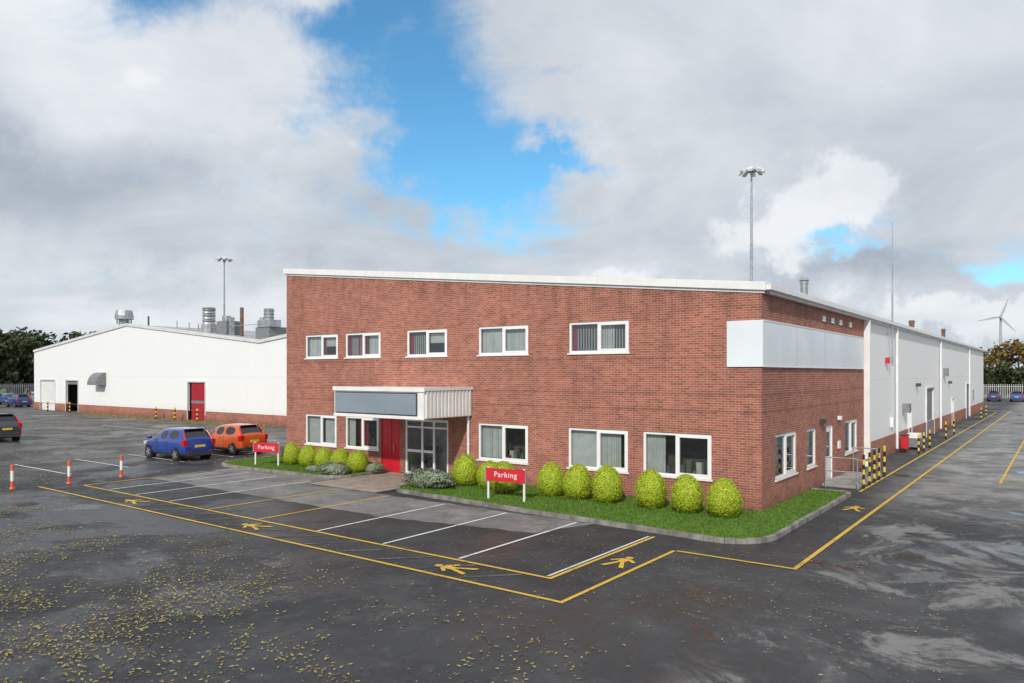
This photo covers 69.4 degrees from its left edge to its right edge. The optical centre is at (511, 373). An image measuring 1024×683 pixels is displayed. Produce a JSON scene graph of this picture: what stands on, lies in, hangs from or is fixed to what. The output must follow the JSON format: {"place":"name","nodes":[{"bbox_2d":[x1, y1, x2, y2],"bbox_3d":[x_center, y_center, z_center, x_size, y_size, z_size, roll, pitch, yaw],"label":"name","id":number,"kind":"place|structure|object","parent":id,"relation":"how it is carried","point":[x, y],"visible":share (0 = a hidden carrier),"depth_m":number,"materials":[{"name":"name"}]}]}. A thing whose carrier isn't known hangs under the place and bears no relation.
{"place":"outdoors","nodes":[
{"label":"outdoors","id":0,"kind":"place"},
{"bbox_2d":[308,472,407,492],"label":"entrance path","id":1,"kind":"structure","parent":0,"point":[379,482],"depth_m":28.41,"materials":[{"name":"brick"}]},
{"bbox_2d":[152,468,590,532],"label":"bay pavement","id":2,"kind":"structure","parent":0,"point":[391,505],"depth_m":24.22,"materials":[{"name":"grey asphalt"}]},
{"bbox_2d":[49,471,697,600],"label":"bay black tarmac","id":3,"kind":"structure","parent":0,"point":[538,555],"depth_m":18.81,"materials":[{"name":"black asphalt"}]},
{"bbox_2d":[125,499,149,503],"bbox_3d":[-12.391,4.186,24.250,0.983,0.001,0.627,0,0,37],"label":"pedestrian road marking","id":4,"kind":"object","parent":3,"relation":"on","point":[133,501],"visible":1,"depth_m":24.18,"materials":[{"name":"yellow paint"}]},
{"bbox_2d":[241,523,272,529],"bbox_3d":[-7.096,4.186,20.311,0.983,0.001,0.627,0,0,37],"label":"pedestrian road marking","id":5,"kind":"object","parent":3,"relation":"on","point":[252,526],"visible":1,"depth_m":20.23,"materials":[{"name":"yellow paint"}]},
{"bbox_2d":[65,490,521,577],"bbox_3d":[-7.965,4.189,20.915,19.723,0.001,1.019,0,0,37],"label":"walkway hatching marking","id":6,"kind":"object","parent":3,"relation":"on","point":[309,535],"visible":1,"depth_m":18.44,"materials":[{"name":"paint"}]},
{"bbox_2d":[435,564,477,573],"bbox_3d":[-1.269,4.186,15.913,0.983,0.001,0.627,0,0,37],"label":"pedestrian road marking","id":7,"kind":"object","parent":3,"relation":"on","point":[449,567],"visible":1,"depth_m":15.87,"materials":[{"name":"yellow paint"}]},
{"bbox_2d":[602,557,634,567],"bbox_3d":[2.440,4.186,16.465,0.627,0.001,0.983,0,0,37],"label":"pedestrian road marking","id":8,"kind":"object","parent":3,"relation":"on","point":[621,561],"visible":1,"depth_m":16.46,"materials":[{"name":"yellow paint"}]},
{"bbox_2d":[0,382,1015,397],"bbox_3d":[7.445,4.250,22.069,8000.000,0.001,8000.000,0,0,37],"label":"ground","id":9,"kind":"structure","parent":0,"point":[2,391],"depth_m":164.99,"materials":[{"name":"plant"}]},
{"bbox_2d":[0,326,96,394],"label":"distant tree line","id":10,"kind":"object","parent":9,"relation":"on","point":[16,358],"visible":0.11,"depth_m":139.71,"materials":[{"name":"green plant"}]},
{"bbox_2d":[979,298,1015,354],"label":"wind turbine","id":11,"kind":"object","parent":9,"relation":"on","point":[1001,319],"visible":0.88,"depth_m":1497.86,"materials":[{"name":"white metal"}]},
{"bbox_2d":[979,339,1023,396],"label":"distant tree line","id":12,"kind":"object","parent":9,"relation":"on","point":[1002,373],"visible":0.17,"depth_m":133.37,"materials":[{"name":"green plant"}]},
{"bbox_2d":[0,398,1023,682],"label":"asphalt yard","id":13,"kind":"structure","parent":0,"point":[986,644],"depth_m":13.80,"materials":[{"name":"grey asphalt"}]},
{"bbox_2d":[0,393,15,404],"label":"parked car","id":14,"kind":"object","parent":13,"relation":"on","point":[3,397],"visible":0.51,"depth_m":98.56,"materials":[{"name":"paint"}]},
{"bbox_2d":[0,411,21,440],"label":"parked car","id":15,"kind":"object","parent":13,"relation":"on","point":[10,425],"visible":1,"depth_m":45.69,"materials":[{"name":"paint"}]},
{"bbox_2d":[9,465,14,488],"bbox_3d":[-18.214,3.765,26.950,0.199,0.870,0.199,0,0,37],"label":"marker post","id":16,"kind":"object","parent":13,"relation":"on","point":[11,477],"visible":1,"depth_m":26.91,"materials":[{"name":"white paint"}]},
{"bbox_2d":[4,384,30,394],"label":"palisade fence","id":17,"kind":"object","parent":13,"relation":"on","point":[20,389],"visible":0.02,"depth_m":130.24,"materials":[{"name":"metal"}]},
{"bbox_2d":[6,395,31,406],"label":"parked car","id":18,"kind":"object","parent":13,"relation":"on","point":[19,400],"visible":1,"depth_m":91.94,"materials":[{"name":"paint"}]},
{"bbox_2d":[12,502,39,505],"bbox_3d":[-15.601,4.192,23.760,0.600,0.013,0.600,0,0,37],"label":"drain cover","id":19,"kind":"object","parent":13,"relation":"on","point":[26,503],"visible":1,"depth_m":23.74,"materials":[{"name":"metal"}]},
{"bbox_2d":[28,391,33,401],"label":"parked car","id":20,"kind":"object","parent":13,"relation":"on","point":[31,394],"visible":0.15,"depth_m":101.70,"materials":[{"name":"paint"}]},
{"bbox_2d":[66,461,71,483],"bbox_3d":[-16.898,3.765,28.215,0.199,0.870,0.199,0,0,37],"label":"marker post","id":21,"kind":"object","parent":13,"relation":"on","point":[68,472],"visible":1,"depth_m":28.18,"materials":[{"name":"white paint"}]},
{"bbox_2d":[119,455,123,476],"bbox_3d":[-15.886,3.765,30.079,0.199,0.870,0.199,0,0,37],"label":"marker post","id":22,"kind":"object","parent":13,"relation":"on","point":[121,466],"visible":1,"depth_m":30.03,"materials":[{"name":"white paint"}]},
{"bbox_2d":[144,425,214,460],"bbox_3d":[-16.615,3.386,36.792,4.055,1.737,2.000,0,0,37],"label":"parked car","id":23,"kind":"object","parent":13,"relation":"on","point":[178,443],"visible":1,"depth_m":35.78,"materials":[{"name":"paint"}]},
{"bbox_2d":[194,539,233,547],"bbox_3d":[-7.360,4.192,18.252,0.700,0.013,0.700,0,0,37],"label":"drain cover","id":24,"kind":"object","parent":13,"relation":"on","point":[210,543],"visible":1,"depth_m":18.23,"materials":[{"name":"metal"}]},
{"bbox_2d":[215,256,232,315],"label":"floodlight mast","id":25,"kind":"object","parent":13,"relation":"on","point":[224,259],"visible":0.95,"depth_m":159.59,"materials":[{"name":"metal"}]},
{"bbox_2d":[210,422,267,454],"bbox_3d":[-14.925,3.386,39.399,4.055,1.737,2.000,0,0,36],"label":"parked car","id":26,"kind":"object","parent":13,"relation":"on","point":[234,439],"visible":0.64,"depth_m":38.27,"materials":[{"name":"paint"}]},
{"bbox_2d":[221,455,388,478],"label":"kerb","id":27,"kind":"structure","parent":13,"relation":"on","point":[223,464],"depth_m":30.81,"materials":[{"name":"concrete"}]},
{"bbox_2d":[305,465,319,471],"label":"shrub","id":28,"kind":"object","parent":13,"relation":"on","point":[312,468],"visible":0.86,"depth_m":30.79,"materials":[{"name":"plant"}]},
{"bbox_2d":[14,425,649,575],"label":"white line markings","id":29,"kind":"object","parent":13,"relation":"on","point":[381,517],"visible":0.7,"depth_m":20.50,"materials":[{"name":"paint"}]},
{"bbox_2d":[319,461,348,474],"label":"shrub","id":30,"kind":"object","parent":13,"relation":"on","point":[332,468],"visible":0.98,"depth_m":29.77,"materials":[{"name":"plant"}]},
{"bbox_2d":[34,322,983,462],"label":"cladding walls","id":31,"kind":"structure","parent":13,"relation":"on","point":[147,371],"depth_m":64.77,"materials":[{"name":"white metal"}]},
{"bbox_2d":[87,372,105,384],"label":"wall intake cowl","id":32,"kind":"object","parent":31,"relation":"attached to","point":[98,378],"depth_m":76.34,"materials":[{"name":"silver metal"}]},
{"bbox_2d":[40,379,205,420],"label":"front doors","id":33,"kind":"structure","parent":31,"relation":"attached to","point":[198,396],"depth_m":67.20,"materials":[{"name":"white paint"}]},
{"bbox_2d":[33,323,286,351],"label":"roof","id":34,"kind":"structure","parent":31,"relation":"on","point":[249,336],"depth_m":70.18,"materials":[{"name":"white paint"}]},
{"bbox_2d":[115,307,945,338],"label":"rooftop ventilation","id":35,"kind":"object","parent":34,"relation":"on","point":[268,325],"visible":0.77,"depth_m":68.56,"materials":[{"name":"metal"}]},
{"bbox_2d":[887,222,892,365],"bbox_3d":[19.323,-4.050,37.786,0.295,7.300,0.090,0,0,37],"label":"aerial pole","id":36,"kind":"object","parent":31,"relation":"attached to","point":[891,333],"visible":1,"depth_m":37.70,"materials":[{"name":"metal"}]},
{"bbox_2d":[864,319,973,466],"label":"side doors and downpipes","id":37,"kind":"structure","parent":31,"relation":"attached to","point":[907,408],"depth_m":39.35,"materials":[{"name":"white metal"}]},
{"bbox_2d":[0,413,1021,682],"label":"fallen leaves","id":38,"kind":"object","parent":13,"relation":"on","point":[162,615],"visible":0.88,"depth_m":13.32,"materials":[{"name":"yellow plant"}]},
{"bbox_2d":[39,411,1023,602],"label":"yellow line markings","id":39,"kind":"object","parent":13,"relation":"on","point":[800,564],"visible":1,"depth_m":18.53,"materials":[{"name":"paint"}]},
{"bbox_2d":[224,455,845,538],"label":"grass","id":40,"kind":"structure","parent":13,"relation":"on","point":[746,523],"depth_m":22.37,"materials":[{"name":"green plant"}]},
{"bbox_2d":[253,442,279,465],"bbox_3d":[-10.953,3.595,33.030,1.380,1.050,0.096,0,0,17],"label":"parking sign","id":41,"kind":"object","parent":40,"relation":"on","point":[268,447],"visible":1,"depth_m":32.98,"materials":[{"name":"red metal"}]},
{"bbox_2d":[281,442,299,464],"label":"clipped bush","id":42,"kind":"object","parent":40,"relation":"on","point":[290,452],"visible":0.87,"depth_m":33.10,"materials":[{"name":"green plant"}]},
{"bbox_2d":[298,445,317,466],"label":"clipped bush","id":43,"kind":"object","parent":40,"relation":"on","point":[307,453],"visible":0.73,"depth_m":32.35,"materials":[{"name":"green plant"}]},
{"bbox_2d":[314,447,332,465],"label":"clipped bush","id":44,"kind":"object","parent":40,"relation":"on","point":[323,455],"visible":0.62,"depth_m":31.75,"materials":[{"name":"green plant"}]},
{"bbox_2d":[330,448,348,463],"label":"clipped bush","id":45,"kind":"object","parent":40,"relation":"on","point":[340,455],"visible":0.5,"depth_m":31.12,"materials":[{"name":"green plant"}]},
{"bbox_2d":[346,449,368,471],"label":"clipped bush","id":46,"kind":"object","parent":40,"relation":"on","point":[357,461],"visible":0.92,"depth_m":30.55,"materials":[{"name":"green plant"}]},
{"bbox_2d":[364,462,384,472],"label":"shrub","id":47,"kind":"object","parent":40,"relation":"on","point":[374,467],"visible":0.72,"depth_m":30.69,"materials":[{"name":"green plant"}]},
{"bbox_2d":[402,467,455,488],"bbox_3d":[-2.985,3.780,26.782,2.424,0.778,1.363,0,0,37],"label":"shrub","id":48,"kind":"object","parent":40,"relation":"on","point":[431,477],"visible":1,"depth_m":26.31,"materials":[{"name":"green plant"}]},
{"bbox_2d":[451,453,478,485],"bbox_3d":[-1.715,3.531,27.157,1.116,1.196,0.977,2,0,21],"label":"clipped bush","id":49,"kind":"object","parent":40,"relation":"on","point":[465,469],"visible":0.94,"depth_m":26.84,"materials":[{"name":"green plant"}]},
{"bbox_2d":[476,460,496,488],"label":"clipped bush","id":50,"kind":"object","parent":40,"relation":"on","point":[480,478],"visible":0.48,"depth_m":26.22,"materials":[{"name":"green plant"}]},
{"bbox_2d":[490,461,517,492],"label":"clipped bush","id":51,"kind":"object","parent":40,"relation":"on","point":[502,487],"visible":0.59,"depth_m":25.34,"materials":[{"name":"green plant"}]},
{"bbox_2d":[485,466,526,501],"bbox_3d":[-0.196,3.595,24.030,1.530,1.050,0.096,0,0,29],"label":"parking sign","id":52,"kind":"object","parent":40,"relation":"on","point":[506,475],"visible":1,"depth_m":23.97,"materials":[{"name":"red metal"}]},
{"bbox_2d":[536,462,564,496],"bbox_3d":[1.338,3.543,24.894,1.046,1.175,0.986,1,-1,-21],"label":"clipped bush","id":53,"kind":"object","parent":40,"relation":"on","point":[550,479],"visible":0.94,"depth_m":24.59,"materials":[{"name":"green plant"}]},
{"bbox_2d":[562,463,591,499],"bbox_3d":[2.165,3.538,24.283,1.057,1.183,1.018,1,-2,7],"label":"clipped bush","id":54,"kind":"object","parent":40,"relation":"on","point":[577,482],"visible":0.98,"depth_m":23.97,"materials":[{"name":"green plant"}]},
{"bbox_2d":[591,464,623,502],"bbox_3d":[3.034,3.513,23.618,1.092,1.233,1.046,1,-3,-39],"label":"clipped bush","id":55,"kind":"object","parent":40,"relation":"on","point":[606,485],"visible":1,"depth_m":23.29,"materials":[{"name":"green plant"}]},
{"bbox_2d":[634,468,667,508],"bbox_3d":[4.255,3.516,22.687,1.024,1.231,1.064,-3,0,10],"label":"clipped bush","id":56,"kind":"object","parent":40,"relation":"on","point":[650,489],"visible":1,"depth_m":22.36,"materials":[{"name":"green plant"}]},
{"bbox_2d":[670,474,703,513],"bbox_3d":[5.168,3.548,21.912,0.991,1.170,1.041,-3,1,2],"label":"clipped bush","id":57,"kind":"object","parent":40,"relation":"on","point":[687,494],"visible":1,"depth_m":21.60,"materials":[{"name":"green plant"}]},
{"bbox_2d":[705,477,743,517],"bbox_3d":[6.094,3.555,21.259,1.052,1.151,1.032,-2,1,0],"label":"clipped bush","id":58,"kind":"object","parent":40,"relation":"on","point":[724,498],"visible":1,"depth_m":20.95,"materials":[{"name":"green plant"}]},
{"bbox_2d":[287,276,863,510],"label":"brick walls","id":59,"kind":"structure","parent":13,"relation":"on","point":[671,372],"depth_m":26.53,"materials":[{"name":"red brick"}]},
{"bbox_2d":[304,414,336,447],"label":"window","id":60,"kind":"structure","parent":59,"relation":"attached to","point":[320,430],"depth_m":34.58,"materials":[{"name":"white plastic"}]},
{"bbox_2d":[304,334,338,358],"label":"window","id":61,"kind":"structure","parent":59,"relation":"attached to","point":[321,346],"depth_m":34.51,"materials":[{"name":"white plastic"}]},
{"bbox_2d":[344,416,378,451],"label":"window","id":62,"kind":"structure","parent":59,"relation":"attached to","point":[362,433],"depth_m":33.09,"materials":[{"name":"white plastic"}]},
{"bbox_2d":[344,332,380,358],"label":"window","id":63,"kind":"structure","parent":59,"relation":"attached to","point":[363,345],"depth_m":32.67,"materials":[{"name":"white plastic"}]},
{"bbox_2d":[382,418,399,472],"bbox_3d":[-5.144,3.050,31.491,1.150,2.300,0.090,0,0,37],"label":"red door panel","id":64,"kind":"structure","parent":59,"relation":"attached to","point":[391,445],"depth_m":31.47,"materials":[{"name":"paint"}]},
{"bbox_2d":[333,386,472,419],"bbox_3d":[-4.336,1.095,29.118,5.000,1.170,2.747,0,0,37],"label":"entrance canopy","id":65,"kind":"object","parent":59,"relation":"attached to","point":[410,403],"visible":1,"depth_m":27.77,"materials":[{"name":"white metal"}]},
{"bbox_2d":[405,329,447,357],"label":"window","id":66,"kind":"structure","parent":59,"relation":"attached to","point":[428,343],"depth_m":30.72,"materials":[{"name":"white plastic"}]},
{"bbox_2d":[406,419,447,472],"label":"entrance door","id":67,"kind":"structure","parent":59,"relation":"attached to","point":[426,443],"depth_m":31.33,"materials":[{"name":"glass"}]},
{"bbox_2d":[477,423,528,464],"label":"window","id":68,"kind":"structure","parent":59,"relation":"attached to","point":[503,442],"depth_m":28.42,"materials":[{"name":"white plastic"}]},
{"bbox_2d":[477,325,528,355],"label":"window","id":69,"kind":"structure","parent":59,"relation":"attached to","point":[503,340],"depth_m":27.94,"materials":[{"name":"white plastic"}]},
{"bbox_2d":[566,428,628,473],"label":"window","id":70,"kind":"structure","parent":59,"relation":"attached to","point":[592,449],"depth_m":25.72,"materials":[{"name":"white plastic"}]},
{"bbox_2d":[567,320,629,354],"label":"window","id":71,"kind":"structure","parent":59,"relation":"attached to","point":[604,337],"depth_m":25.81,"materials":[{"name":"white plastic"}]},
{"bbox_2d":[283,268,986,351],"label":"roof and coping","id":72,"kind":"structure","parent":59,"relation":"on","point":[771,289],"depth_m":26.96,"materials":[{"name":"white metal"}]},
{"bbox_2d":[799,277,809,293],"bbox_3d":[12.271,-3.365,31.067,0.447,1.330,0.447,0,0,37],"label":"roof flue","id":73,"kind":"object","parent":72,"relation":"on","point":[804,282],"visible":0.59,"depth_m":30.94,"materials":[{"name":"silver metal"}]},
{"bbox_2d":[467,316,851,455],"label":"wall fittings","id":74,"kind":"object","parent":59,"relation":"attached to","point":[822,421],"depth_m":28.75,"materials":[{"name":"white paint"}]},
{"bbox_2d":[644,431,712,481],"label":"window","id":75,"kind":"structure","parent":59,"relation":"attached to","point":[670,455],"depth_m":24.32,"materials":[{"name":"white plastic"}]},
{"bbox_2d":[775,431,798,481],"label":"side window","id":76,"kind":"structure","parent":59,"relation":"attached to","point":[785,454],"depth_m":24.90,"materials":[{"name":"white plastic"}]},
{"bbox_2d":[727,319,863,368],"bbox_3d":[11.189,-0.900,27.909,1.115,1.420,13.960,0,0,37],"label":"blank fascia sign","id":77,"kind":"object","parent":59,"relation":"attached to","point":[760,343],"visible":1,"depth_m":24.04,"materials":[{"name":"white metal"}]},
{"bbox_2d":[807,428,817,469],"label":"side window","id":78,"kind":"structure","parent":59,"relation":"attached to","point":[810,447],"depth_m":26.94,"materials":[{"name":"white plastic"}]},
{"bbox_2d":[826,425,831,479],"bbox_3d":[12.053,3.050,28.706,0.470,2.100,1.050,0,0,37],"label":"side door","id":79,"kind":"structure","parent":59,"relation":"attached to","point":[828,449],"depth_m":28.69,"materials":[{"name":"white plastic"}]},
{"bbox_2d":[845,419,858,455],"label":"side window","id":80,"kind":"structure","parent":59,"relation":"attached to","point":[850,434],"depth_m":32.37,"materials":[{"name":"white plastic"}]},
{"bbox_2d":[396,484,850,543],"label":"kerb","id":81,"kind":"structure","parent":13,"relation":"on","point":[780,533],"depth_m":20.77,"materials":[{"name":"concrete"}]},
{"bbox_2d":[738,166,764,280],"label":"floodlight mast","id":82,"kind":"object","parent":13,"relation":"on","point":[751,170],"visible":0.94,"depth_m":104.88,"materials":[{"name":"metal"}]},
{"bbox_2d":[825,456,857,489],"bbox_3d":[12.066,3.638,27.107,1.148,1.124,0.048,0,0,37],"label":"handrail","id":83,"kind":"object","parent":13,"relation":"on","point":[841,471],"visible":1,"depth_m":27.09,"materials":[{"name":"metal"}]},
{"bbox_2d":[822,471,882,488],"bbox_3d":[13.370,4.120,28.941,1.298,0.160,4.300,0,0,37],"label":"concrete step","id":84,"kind":"object","parent":13,"relation":"on","point":[846,480],"visible":0.88,"depth_m":27.91,"materials":[{"name":"grey concrete"}]},
{"bbox_2d":[841,506,863,511],"bbox_3d":[10.620,4.186,22.969,0.627,0.001,0.983,0,0,37],"label":"pedestrian road marking","id":85,"kind":"object","parent":13,"relation":"on","point":[855,508],"visible":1,"depth_m":22.92,"materials":[{"name":"yellow paint"}]},
{"bbox_2d":[853,447,880,475],"bbox_3d":[14.721,3.638,30.315,0.651,1.124,1.399,0,0,-14],"label":"handrail","id":86,"kind":"object","parent":13,"relation":"on","point":[876,449],"visible":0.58,"depth_m":30.23,"materials":[{"name":"metal"}]},
{"bbox_2d":[862,448,879,488],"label":"bollards","id":87,"kind":"object","parent":13,"relation":"on","point":[869,468],"visible":1,"depth_m":27.63,"materials":[{"name":"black metal"}]},
{"bbox_2d":[883,446,885,476],"bbox_3d":[15.091,3.565,29.966,0.099,1.270,0.099,0,0,37],"label":"striped bollard","id":88,"kind":"object","parent":13,"relation":"on","point":[884,461],"visible":1,"depth_m":29.92,"materials":[{"name":"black metal"}]},
{"bbox_2d":[900,434,909,450],"bbox_3d":[21.237,3.738,39.977,0.390,0.917,0.600,0,0,37],"label":"wheeled bin","id":89,"kind":"object","parent":13,"relation":"on","point":[904,442],"visible":1,"depth_m":39.81,"materials":[{"name":"red paint"}]},
{"bbox_2d":[893,553,925,561],"bbox_3d":[9.065,4.192,16.875,0.600,0.013,0.600,0,0,37],"label":"drain cover","id":90,"kind":"object","parent":13,"relation":"on","point":[910,557],"visible":1,"depth_m":16.84,"materials":[{"name":"metal"}]},
{"bbox_2d":[907,432,922,447],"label":"storage box","id":91,"kind":"object","parent":13,"relation":"on","point":[913,439],"visible":0.59,"depth_m":41.03,"materials":[{"name":"white paint"}]},
{"bbox_2d":[918,434,919,453],"bbox_3d":[21.182,3.690,38.522,0.099,1.020,0.099,0,0,37],"label":"striped bollard","id":92,"kind":"object","parent":13,"relation":"on","point":[918,444],"visible":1,"depth_m":38.48,"materials":[{"name":"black metal"}]},
{"bbox_2d":[923,432,924,450],"bbox_3d":[22.257,3.690,39.966,0.099,1.020,0.099,0,0,37],"label":"striped bollard","id":93,"kind":"object","parent":13,"relation":"on","point":[923,441],"visible":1,"depth_m":39.93,"materials":[{"name":"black metal"}]},
{"bbox_2d":[929,430,930,447],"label":"striped bollard","id":94,"kind":"object","parent":13,"relation":"on","point":[929,438],"visible":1,"depth_m":41.69,"materials":[{"name":"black metal"}]},
{"bbox_2d":[945,421,946,438],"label":"striped bollard","id":95,"kind":"object","parent":13,"relation":"on","point":[945,430],"visible":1,"depth_m":47.48,"materials":[{"name":"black metal"}]},
{"bbox_2d":[953,418,954,433],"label":"striped bollard","id":96,"kind":"object","parent":13,"relation":"on","point":[953,425],"visible":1,"depth_m":51.00,"materials":[{"name":"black metal"}]},
{"bbox_2d":[987,391,1002,400],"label":"parked car","id":97,"kind":"object","parent":13,"relation":"on","point":[993,395],"visible":0.99,"depth_m":111.12,"materials":[{"name":"paint"}]},
{"bbox_2d":[983,384,1022,398],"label":"palisade fence","id":98,"kind":"object","parent":13,"relation":"on","point":[1000,386],"visible":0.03,"depth_m":124.19,"materials":[{"name":"silver metal"}]},
{"bbox_2d":[1010,391,1023,401],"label":"parked car","id":99,"kind":"object","parent":13,"relation":"on","point":[1017,395],"visible":0.99,"depth_m":109.36,"materials":[{"name":"paint"}]},
{"bbox_2d":[0,0,1023,368],"label":"sky","id":100,"kind":"structure","parent":0,"point":[144,144],"materials":[{"name":"white"}]}
]}

